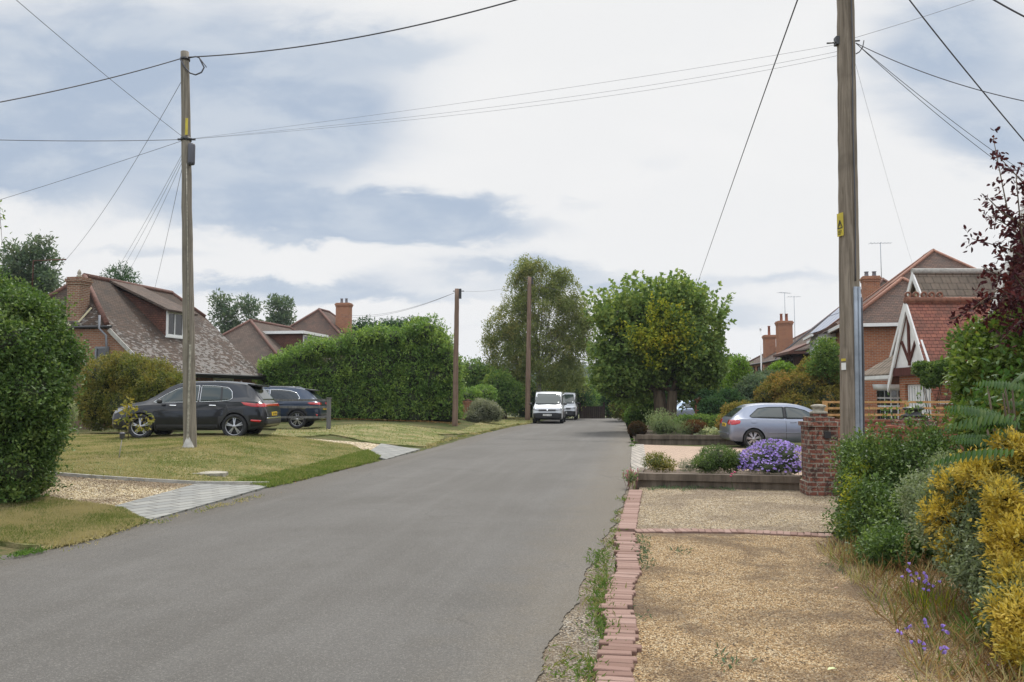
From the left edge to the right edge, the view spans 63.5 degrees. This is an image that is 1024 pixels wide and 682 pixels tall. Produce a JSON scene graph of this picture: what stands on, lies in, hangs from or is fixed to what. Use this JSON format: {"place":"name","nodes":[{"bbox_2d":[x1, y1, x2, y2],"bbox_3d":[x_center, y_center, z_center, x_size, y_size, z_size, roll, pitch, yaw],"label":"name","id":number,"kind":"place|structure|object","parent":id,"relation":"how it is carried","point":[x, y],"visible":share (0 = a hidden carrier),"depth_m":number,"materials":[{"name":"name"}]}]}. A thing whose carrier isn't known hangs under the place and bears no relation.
{"place":"outdoors","nodes":[
{"label":"outdoors","id":0,"kind":"place"},
{"bbox_2d":[0,507,139,549],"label":"lawn","id":1,"kind":"structure","parent":0,"point":[19,545],"depth_m":8.97,"materials":[{"name":"green plant"}]},
{"bbox_2d":[0,494,147,544],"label":"lawn grass","id":2,"kind":"structure","parent":1,"relation":"on","point":[25,522],"depth_m":10.42,"materials":[{"name":"green plant"}]},
{"bbox_2d":[35,517,152,549],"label":"edge tufts","id":3,"kind":"object","parent":1,"relation":"on","point":[98,534],"visible":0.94,"depth_m":9.30,"materials":[{"name":"green plant"}]},
{"bbox_2d":[52,433,378,486],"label":"lawn","id":4,"kind":"structure","parent":0,"point":[239,461],"depth_m":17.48,"materials":[{"name":"green plant"}]},
{"bbox_2d":[113,396,155,439],"bbox_3d":[-10.338,2.134,22.511,1.180,1.288,0.766,1,-4,-12],"label":"sapling","id":5,"kind":"object","parent":4,"relation":"on","point":[127,411],"visible":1,"depth_m":22.52,"materials":[{"name":"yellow plant"}]},
{"bbox_2d":[56,468,251,480],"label":"edge tufts","id":6,"kind":"object","parent":4,"relation":"on","point":[156,477],"visible":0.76,"depth_m":14.48,"materials":[{"name":"green plant"}]},
{"bbox_2d":[178,50,206,447],"bbox_3d":[-7.656,-2.041,19.512,0.672,9.886,0.439,0,-4,0],"label":"utility pole","id":7,"kind":"object","parent":4,"relation":"on","point":[188,350],"visible":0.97,"depth_m":19.48,"materials":[{"name":"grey wood"}]},
{"bbox_2d":[0,58,180,102],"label":"overhead wire","id":8,"kind":"object","parent":7,"relation":"attached to","point":[88,83],"visible":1,"depth_m":17.87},
{"bbox_2d":[188,0,516,57],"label":"overhead wire","id":9,"kind":"object","parent":7,"relation":"attached to","point":[360,36],"visible":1,"depth_m":17.12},
{"bbox_2d":[236,449,380,487],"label":"edge grass","id":10,"kind":"structure","parent":4,"relation":"on","point":[344,458],"depth_m":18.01,"materials":[{"name":"green plant"}]},
{"bbox_2d":[0,418,633,681],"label":"road","id":11,"kind":"structure","parent":0,"point":[463,560],"depth_m":7.34,"materials":[{"name":"grey asphalt"}]},
{"bbox_2d":[0,545,51,559],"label":"verge weeds","id":12,"kind":"object","parent":11,"relation":"on","point":[25,552],"visible":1,"depth_m":8.38,"materials":[{"name":"green plant"}]},
{"bbox_2d":[63,493,264,551],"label":"verge weeds","id":13,"kind":"object","parent":11,"relation":"on","point":[218,505],"visible":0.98,"depth_m":11.79,"materials":[{"name":"green plant"}]},
{"bbox_2d":[529,391,566,422],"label":"parked van","id":14,"kind":"object","parent":11,"relation":"on","point":[550,404],"visible":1,"depth_m":50.33,"materials":[{"name":"white paint"}]},
{"bbox_2d":[551,392,579,419],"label":"parked van","id":15,"kind":"object","parent":11,"relation":"on","point":[572,409],"visible":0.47,"depth_m":58.51,"materials":[{"name":"white paint"}]},
{"bbox_2d":[268,417,532,447],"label":"lawn","id":16,"kind":"structure","parent":0,"point":[368,434],"depth_m":30.41,"materials":[{"name":"green plant"}]},
{"bbox_2d":[423,421,530,447],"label":"edge tufts","id":17,"kind":"object","parent":16,"relation":"on","point":[448,439],"visible":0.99,"depth_m":34.03,"materials":[{"name":"green plant"}]},
{"bbox_2d":[479,366,524,418],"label":"round tree","id":18,"kind":"object","parent":16,"relation":"on","point":[510,394],"visible":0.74,"depth_m":57.35,"materials":[{"name":"green plant"}]},
{"bbox_2d":[525,277,534,419],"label":"utility pole","id":19,"kind":"object","parent":16,"relation":"on","point":[528,369],"visible":0.94,"depth_m":56.96,"materials":[{"name":"brown wood"}]},
{"bbox_2d":[512,378,597,417],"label":"hedge","id":20,"kind":"object","parent":16,"relation":"on","point":[582,399],"visible":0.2,"depth_m":65.14,"materials":[{"name":"green plant"}]},
{"bbox_2d":[0,410,838,636],"bbox_3d":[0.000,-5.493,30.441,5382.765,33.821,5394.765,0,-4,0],"label":"ground","id":21,"kind":"structure","parent":0,"point":[5,550],"depth_m":33.04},
{"bbox_2d":[0,230,66,294],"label":"gum tree","id":22,"kind":"object","parent":21,"relation":"on","point":[18,262],"visible":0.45,"depth_m":55.06,"materials":[{"name":"green plant"}]},
{"bbox_2d":[0,253,95,503],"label":"clipped hedge","id":23,"kind":"object","parent":21,"relation":"on","point":[42,356],"visible":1,"depth_m":11.59,"materials":[{"name":"green plant"}]},
{"bbox_2d":[47,476,188,504],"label":"shingle drive","id":24,"kind":"structure","parent":21,"relation":"on","point":[108,487],"depth_m":13.17,"materials":[{"name":"beige gravel"}]},
{"bbox_2d":[40,475,192,505],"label":"shingle pebbles","id":25,"kind":"object","parent":24,"relation":"on","point":[95,493],"visible":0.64,"depth_m":13.15,"materials":[{"name":"gravel"}]},
{"bbox_2d":[99,260,142,283],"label":"tree","id":26,"kind":"object","parent":21,"relation":"on","point":[113,270],"visible":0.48,"depth_m":62.16,"materials":[{"name":"green plant"}]},
{"bbox_2d":[72,349,196,431],"bbox_3d":[-13.071,1.697,28.972,4.591,2.915,2.776,0,-4,0],"label":"rounded shrub","id":27,"kind":"object","parent":21,"relation":"on","point":[114,382],"visible":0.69,"depth_m":28.46,"materials":[{"name":"green plant"}]},
{"bbox_2d":[32,259,265,427],"bbox_3d":[-18.459,0.496,39.349,9.815,7.730,9.358,-1,-4,13],"label":"bungalow","id":28,"kind":"object","parent":21,"relation":"on","point":[115,315],"visible":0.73,"depth_m":37.45,"materials":[{"name":"tile"}]},
{"bbox_2d":[55,472,265,484],"bbox_3d":[-6.244,2.421,14.431,3.883,0.416,0.339,1,-4,-18],"label":"kerb edging","id":29,"kind":"object","parent":21,"relation":"on","point":[159,480],"visible":0.47,"depth_m":14.32,"materials":[{"name":"concrete"}]},
{"bbox_2d":[115,483,268,521],"bbox_3d":[-5.095,2.462,12.912,1.171,0.129,4.237,0,-4,4],"label":"paved apron","id":30,"kind":"object","parent":21,"relation":"on","point":[175,501],"visible":0.71,"depth_m":12.78,"materials":[{"name":"grey concrete"}]},
{"bbox_2d":[206,288,267,333],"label":"gum tree","id":31,"kind":"object","parent":21,"relation":"on","point":[228,322],"visible":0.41,"depth_m":89.72,"materials":[{"name":"green plant"}]},
{"bbox_2d":[151,434,378,449],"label":"shingle drive","id":32,"kind":"structure","parent":21,"relation":"on","point":[364,445],"depth_m":25.64,"materials":[{"name":"beige gravel"}]},
{"bbox_2d":[112,381,280,437],"bbox_3d":[-9.291,2.017,24.522,4.499,1.670,2.215,0,-4,-1],"label":"parked car","id":33,"kind":"object","parent":32,"relation":"on","point":[233,408],"visible":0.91,"depth_m":23.66,"materials":[{"name":"grey paint"}]},
{"bbox_2d":[223,319,329,383],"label":"house","id":34,"kind":"structure","parent":21,"relation":"on","point":[252,341],"depth_m":58.05,"materials":[{"name":"tile"}]},
{"bbox_2d":[262,292,297,325],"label":"slender tree","id":35,"kind":"object","parent":21,"relation":"on","point":[282,315],"visible":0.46,"depth_m":94.84,"materials":[{"name":"green plant"}]},
{"bbox_2d":[263,386,326,428],"bbox_3d":[-9.540,2.578,32.303,4.470,1.622,2.175,0,-4,-2],"label":"parked car","id":36,"kind":"object","parent":21,"relation":"on","point":[283,392],"visible":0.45,"depth_m":31.56,"materials":[{"name":"blue paint"}]},
{"bbox_2d":[275,397,331,428],"bbox_3d":[-8.487,2.775,31.069,3.380,1.300,0.180,0,-4,0],"label":"post fence","id":37,"kind":"object","parent":21,"relation":"on","point":[328,415],"visible":0.51,"depth_m":31.05,"materials":[{"name":"grey wood"}]},
{"bbox_2d":[290,298,354,356],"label":"house","id":38,"kind":"structure","parent":21,"relation":"on","point":[324,321],"depth_m":69.64,"materials":[{"name":"brick"}]},
{"bbox_2d":[252,313,468,421],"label":"laurel hedge","id":39,"kind":"object","parent":21,"relation":"on","point":[405,372],"visible":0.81,"depth_m":42.65,"materials":[{"name":"green plant"}]},
{"bbox_2d":[371,444,419,459],"bbox_3d":[-3.500,3.181,23.862,1.372,0.174,5.241,0,-4,0],"label":"paved apron","id":40,"kind":"object","parent":21,"relation":"on","point":[386,451],"visible":0.73,"depth_m":24.12,"materials":[{"name":"grey concrete"}]},
{"bbox_2d":[452,288,463,425],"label":"utility pole","id":41,"kind":"object","parent":21,"relation":"on","point":[458,292],"visible":0.94,"depth_m":40.93,"materials":[{"name":"brown wood"}]},
{"bbox_2d":[458,355,495,414],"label":"round tree","id":42,"kind":"object","parent":21,"relation":"on","point":[478,371],"visible":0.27,"depth_m":59.36,"materials":[{"name":"green plant"}]},
{"bbox_2d":[458,383,499,416],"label":"round shrub","id":43,"kind":"object","parent":21,"relation":"on","point":[479,391],"visible":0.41,"depth_m":48.05,"materials":[{"name":"green plant"}]},
{"bbox_2d":[463,397,505,421],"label":"grey shrub","id":44,"kind":"object","parent":21,"relation":"on","point":[486,410],"visible":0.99,"depth_m":45.97,"materials":[{"name":"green plant"}]},
{"bbox_2d":[475,252,598,411],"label":"birch tree","id":45,"kind":"object","parent":21,"relation":"on","point":[556,376],"visible":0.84,"depth_m":61.53,"materials":[{"name":"green plant"}]},
{"bbox_2d":[536,484,633,681],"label":"gravel verge","id":46,"kind":"structure","parent":21,"relation":"on","point":[554,656],"depth_m":5.53,"materials":[{"name":"grey gravel"}]},
{"bbox_2d":[541,495,633,681],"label":"verge weeds","id":47,"kind":"object","parent":46,"relation":"on","point":[601,596],"visible":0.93,"depth_m":6.15,"materials":[{"name":"green plant"}]},
{"bbox_2d":[579,402,604,418],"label":"panel fence","id":48,"kind":"object","parent":21,"relation":"on","point":[587,412],"visible":0.63,"depth_m":64.28,"materials":[{"name":"brown wood"}]},
{"bbox_2d":[618,490,641,531],"bbox_3d":[1.735,2.409,11.975,0.240,0.054,4.216,-1,-4,10],"label":"brick edging","id":49,"kind":"object","parent":21,"relation":"on","point":[629,519],"visible":0.9,"depth_m":11.26,"materials":[{"name":"brick"}]},
{"bbox_2d":[635,435,736,444],"bbox_3d":[6.321,3.442,28.986,3.950,0.350,1.550,0,-4,5],"label":"raised bed","id":50,"kind":"object","parent":21,"relation":"on","point":[678,439],"visible":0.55,"depth_m":28.29,"materials":[{"name":"brown wood"}]},
{"bbox_2d":[627,420,647,436],"bbox_3d":[4.469,3.129,29.451,0.789,0.649,0.786,0,-4,0],"label":"clipped box","id":51,"kind":"object","parent":50,"relation":"on","point":[637,427],"visible":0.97,"depth_m":29.28,"materials":[{"name":"brown plant"}]},
{"bbox_2d":[641,408,683,434],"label":"lavender","id":52,"kind":"object","parent":50,"relation":"on","point":[665,425],"visible":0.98,"depth_m":29.30,"materials":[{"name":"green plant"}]},
{"bbox_2d":[681,418,708,434],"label":"heather","id":53,"kind":"object","parent":50,"relation":"on","point":[695,428],"visible":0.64,"depth_m":29.41,"materials":[{"name":"brown plant"}]},
{"bbox_2d":[634,467,800,490],"bbox_3d":[3.705,2.529,15.135,2.830,0.300,1.550,-1,-4,12],"label":"raised bed","id":54,"kind":"object","parent":21,"relation":"on","point":[742,480],"visible":0.75,"depth_m":14.43,"materials":[{"name":"wood"}]},
{"bbox_2d":[642,450,678,472],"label":"shrub","id":55,"kind":"object","parent":54,"relation":"on","point":[654,462],"visible":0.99,"depth_m":15.05,"materials":[{"name":"green plant"}]},
{"bbox_2d":[687,443,744,473],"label":"shrub","id":56,"kind":"object","parent":54,"relation":"on","point":[719,459],"visible":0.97,"depth_m":14.80,"materials":[{"name":"green plant"}]},
{"bbox_2d":[737,437,801,474],"bbox_3d":[4.609,2.054,14.768,1.301,0.697,1.006,0,-4,0],"label":"aster","id":57,"kind":"object","parent":54,"relation":"on","point":[775,457],"visible":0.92,"depth_m":14.60,"materials":[{"name":"purple plant"}]},
{"bbox_2d":[634,528,831,537],"bbox_3d":[2.576,2.260,9.713,2.265,0.057,0.371,-1,-4,9],"label":"brick edging","id":58,"kind":"object","parent":21,"relation":"on","point":[729,531],"visible":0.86,"depth_m":9.70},
{"bbox_2d":[637,487,840,531],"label":"gravel drive","id":59,"kind":"structure","parent":21,"relation":"on","point":[731,503],"depth_m":11.65,"materials":[{"name":"beige gravel"}]},
{"bbox_2d":[637,487,838,531],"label":"pale pebbles","id":60,"kind":"object","parent":59,"relation":"on","point":[711,519],"visible":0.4,"depth_m":11.85,"materials":[{"name":"beige gravel"}]},
{"bbox_2d":[827,0,864,493],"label":"utility pole","id":61,"kind":"object","parent":59,"relation":"on","point":[852,383],"visible":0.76,"depth_m":11.70,"materials":[{"name":"wood"}]},
{"bbox_2d":[696,0,797,286],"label":"overhead wire","id":62,"kind":"object","parent":61,"relation":"attached to","point":[757,111],"visible":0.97,"depth_m":18.68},
{"bbox_2d":[718,403,812,446],"bbox_3d":[8.962,2.726,26.775,4.235,1.440,2.135,0,-4,3],"label":"parked car","id":63,"kind":"object","parent":21,"relation":"on","point":[748,425],"visible":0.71,"depth_m":26.03,"materials":[{"name":"silver metal"}]},
{"bbox_2d":[748,292,809,375],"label":"house","id":64,"kind":"structure","parent":21,"relation":"on","point":[782,339],"depth_m":67.12,"materials":[{"name":"orange brick"}]},
{"bbox_2d":[798,404,840,495],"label":"brick pillar","id":65,"kind":"structure","parent":21,"relation":"on","point":[819,428],"depth_m":13.43,"materials":[{"name":"brick"}]},
{"bbox_2d":[633,533,1016,681],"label":"gravel drive","id":66,"kind":"structure","parent":21,"relation":"on","point":[638,601],"depth_m":6.07,"materials":[{"name":"beige gravel"}]},
{"bbox_2d":[593,532,641,681],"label":"brick edging","id":67,"kind":"object","parent":66,"relation":"on","point":[621,649],"visible":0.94,"depth_m":5.84,"materials":[{"name":"red brick"}]},
{"bbox_2d":[630,534,869,671],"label":"verge weeds","id":68,"kind":"object","parent":66,"relation":"on","point":[647,566],"visible":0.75,"depth_m":7.82,"materials":[{"name":"green plant"}]},
{"bbox_2d":[579,536,1020,681],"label":"golden pebbles","id":69,"kind":"object","parent":66,"relation":"on","point":[774,662],"visible":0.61,"depth_m":5.90,"materials":[{"name":"beige gravel"}]},
{"bbox_2d":[890,463,931,549],"bbox_3d":[3.528,1.419,7.105,0.448,0.701,0.704,0,-4,0],"label":"silver euonymus","id":70,"kind":"object","parent":69,"relation":"on","point":[909,504],"visible":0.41,"depth_m":7.17,"materials":[{"name":"green plant"}]},
{"bbox_2d":[834,455,873,545],"bbox_3d":[3.758,1.734,9.036,0.451,0.961,0.839,-2,-4,21],"label":"golden privet","id":71,"kind":"object","parent":66,"relation":"on","point":[848,497],"visible":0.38,"depth_m":9.03,"materials":[{"name":"green plant"}]},
{"bbox_2d":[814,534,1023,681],"bbox_3d":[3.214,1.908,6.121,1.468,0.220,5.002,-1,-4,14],"label":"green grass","id":72,"kind":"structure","parent":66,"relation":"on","point":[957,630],"depth_m":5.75,"materials":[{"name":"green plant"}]},
{"bbox_2d":[900,562,940,615],"bbox_3d":[2.955,1.812,5.968,0.215,0.394,0.226,-4,-5,43],"label":"bellflower","id":73,"kind":"object","parent":66,"relation":"on","point":[925,580],"visible":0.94,"depth_m":5.98,"materials":[{"name":"purple plant"}]},
{"bbox_2d":[900,577,958,614],"bbox_3d":[3.118,1.892,6.122,0.406,0.253,0.426,0,-4,0],"label":"strappy plant","id":74,"kind":"object","parent":66,"relation":"on","point":[940,597],"visible":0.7,"depth_m":6.09,"materials":[{"name":"green plant"}]},
{"bbox_2d":[908,428,1023,643],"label":"silver euonymus","id":75,"kind":"object","parent":66,"relation":"on","point":[965,568],"visible":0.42,"depth_m":5.84,"materials":[{"name":"green plant"}]},
{"bbox_2d":[914,425,1023,678],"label":"golden euonymus","id":76,"kind":"object","parent":66,"relation":"on","point":[1007,626],"visible":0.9,"depth_m":5.41,"materials":[{"name":"yellow plant"}]},
{"bbox_2d":[943,605,994,643],"bbox_3d":[3.127,1.826,5.401,0.563,0.287,0.601,0,-4,0],"label":"strappy plant","id":77,"kind":"object","parent":66,"relation":"on","point":[967,619],"visible":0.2,"depth_m":5.37,"materials":[{"name":"green plant"}]},
{"bbox_2d":[773,278,887,365],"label":"house","id":78,"kind":"structure","parent":21,"relation":"on","point":[793,353],"depth_m":55.03,"materials":[{"name":"brick"}]},
{"bbox_2d":[803,242,974,418],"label":"house","id":79,"kind":"structure","parent":21,"relation":"on","point":[882,306],"depth_m":37.82,"materials":[{"name":"orange brick"}]},
{"bbox_2d":[822,401,970,465],"bbox_3d":[10.223,2.139,17.666,7.520,1.720,0.280,0,-4,-4],"label":"fence","id":80,"kind":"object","parent":21,"relation":"on","point":[888,422],"depth_m":17.49,"materials":[{"name":"wood"}]},
{"bbox_2d":[885,406,943,442],"bbox_3d":[5.950,1.749,12.210,0.620,1.560,0.620,0,-4,6],"label":"shrub","id":81,"kind":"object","parent":21,"relation":"on","point":[915,413],"depth_m":12.11,"materials":[{"name":"green plant"}]},
{"bbox_2d":[865,268,1001,418],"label":"house","id":82,"kind":"structure","parent":21,"relation":"on","point":[954,282],"depth_m":28.72,"materials":[{"name":"brown tile"}]},
{"bbox_2d":[872,384,899,418],"bbox_3d":[13.620,2.433,29.252,1.560,1.800,1.560,0,-4,0],"label":"bow window","id":83,"kind":"structure","parent":82,"relation":"in","point":[894,393],"depth_m":28.85,"materials":[{"name":"white glass"}]},
{"bbox_2d":[887,292,993,418],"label":"gabled garage","id":84,"kind":"structure","parent":21,"relation":"on","point":[924,327],"depth_m":24.94,"materials":[{"name":"red brick"}]},
{"bbox_2d":[908,384,930,418],"bbox_3d":[12.276,2.438,24.752,0.068,2.280,1.520,0,-4,0],"label":"garage door","id":85,"kind":"structure","parent":84,"relation":"in","point":[912,392],"depth_m":24.88,"materials":[{"name":"white paint"}]},
{"bbox_2d":[990,206,1023,312],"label":"house","id":86,"kind":"structure","parent":21,"relation":"on","point":[1006,267],"depth_m":21.80,"materials":[{"name":"orange brick"}]},
{"bbox_2d":[0,0,1023,365],"label":"sky","id":87,"kind":"structure","parent":0,"point":[387,217],"materials":[{"name":"white"}]},
{"bbox_2d":[626,422,707,440],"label":"planting soil","id":88,"kind":"structure","parent":0,"point":[649,431],"depth_m":36.32,"materials":[{"name":"brown soil"}]},
{"bbox_2d":[622,393,654,427],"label":"round shrub","id":89,"kind":"object","parent":88,"relation":"on","point":[633,415],"visible":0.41,"depth_m":41.44,"materials":[{"name":"green plant"}]},
{"bbox_2d":[580,268,736,424],"bbox_3d":[6.826,0.551,38.408,7.490,7.968,6.195,0,-4,0],"label":"broad tree","id":90,"kind":"object","parent":88,"relation":"on","point":[662,340],"visible":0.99,"depth_m":37.46,"materials":[{"name":"green plant"}]},
{"bbox_2d":[673,412,720,428],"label":"hedge","id":91,"kind":"object","parent":88,"relation":"on","point":[710,420],"visible":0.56,"depth_m":32.07,"materials":[{"name":"green plant"}]},
{"bbox_2d":[692,386,745,416],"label":"dark shrub","id":92,"kind":"object","parent":88,"relation":"on","point":[713,401],"visible":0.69,"depth_m":34.12,"materials":[{"name":"green plant"}]},
{"bbox_2d":[714,399,755,429],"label":"rusty shrub","id":93,"kind":"object","parent":88,"relation":"on","point":[727,408],"visible":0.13,"depth_m":31.72,"materials":[{"name":"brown plant"}]},
{"bbox_2d":[719,353,753,391],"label":"conical evergreen","id":94,"kind":"object","parent":88,"relation":"on","point":[739,365],"visible":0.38,"depth_m":49.60,"materials":[{"name":"green plant"}]},
{"bbox_2d":[730,367,779,401],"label":"olive shrub","id":95,"kind":"object","parent":88,"relation":"on","point":[747,386],"visible":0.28,"depth_m":37.61,"materials":[{"name":"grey plant"}]},
{"bbox_2d":[765,358,797,373],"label":"leafy shrub","id":96,"kind":"object","parent":88,"relation":"on","point":[782,365],"visible":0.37,"depth_m":43.67,"materials":[{"name":"green plant"}]},
{"bbox_2d":[751,355,839,418],"bbox_3d":[11.908,1.970,33.966,3.550,3.036,4.397,0,-4,0],"label":"maple shrub","id":97,"kind":"object","parent":88,"relation":"on","point":[797,386],"visible":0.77,"depth_m":33.19,"materials":[{"name":"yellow plant"}]},
{"bbox_2d":[802,335,839,389],"bbox_3d":[12.649,1.831,33.454,1.731,4.175,1.644,0,-4,0],"label":"leafy shrub","id":98,"kind":"object","parent":88,"relation":"on","point":[824,356],"visible":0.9,"depth_m":33.22,"materials":[{"name":"green plant"}]},
{"bbox_2d":[644,445,801,474],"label":"paving","id":99,"kind":"structure","parent":0,"point":[677,453],"depth_m":24.20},
{"bbox_2d":[631,444,647,471],"bbox_3d":[3.358,3.081,21.989,0.392,0.001,12.101,-1,-4,9],"label":"paving border","id":100,"kind":"object","parent":99,"relation":"on","point":[637,454],"visible":0.8,"depth_m":22.11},
{"bbox_2d":[909,0,1023,140],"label":"overhead wire","id":101,"kind":"object","parent":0,"point":[965,69],"visible":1,"depth_m":9.78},
{"label":"planting soil","id":102,"kind":"structure","parent":0,"visible":0},
{"bbox_2d":[822,386,968,571],"bbox_3d":[4.143,1.359,8.747,1.539,1.786,2.905,-1,-4,11],"label":"privet bush","id":103,"kind":"object","parent":102,"relation":"on","point":[879,529],"visible":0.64,"depth_m":8.72,"materials":[{"name":"green plant"}]},
{"bbox_2d":[817,531,1023,681],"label":"dry grass","id":104,"kind":"structure","parent":102,"relation":"on","point":[987,660],"depth_m":5.57,"materials":[{"name":"plant"}]},
{"bbox_2d":[926,347,1023,467],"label":"sumac","id":105,"kind":"object","parent":102,"relation":"on","point":[988,419],"visible":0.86,"depth_m":5.93,"materials":[{"name":"green plant"}]},
{"bbox_2d":[939,303,1023,459],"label":"berry shrub","id":106,"kind":"object","parent":102,"relation":"on","point":[968,350],"visible":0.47,"depth_m":8.72,"materials":[{"name":"green plant"}]},
{"bbox_2d":[946,126,1023,354],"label":"purple tree","id":107,"kind":"object","parent":102,"relation":"on","point":[1012,294],"visible":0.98,"depth_m":8.62,"materials":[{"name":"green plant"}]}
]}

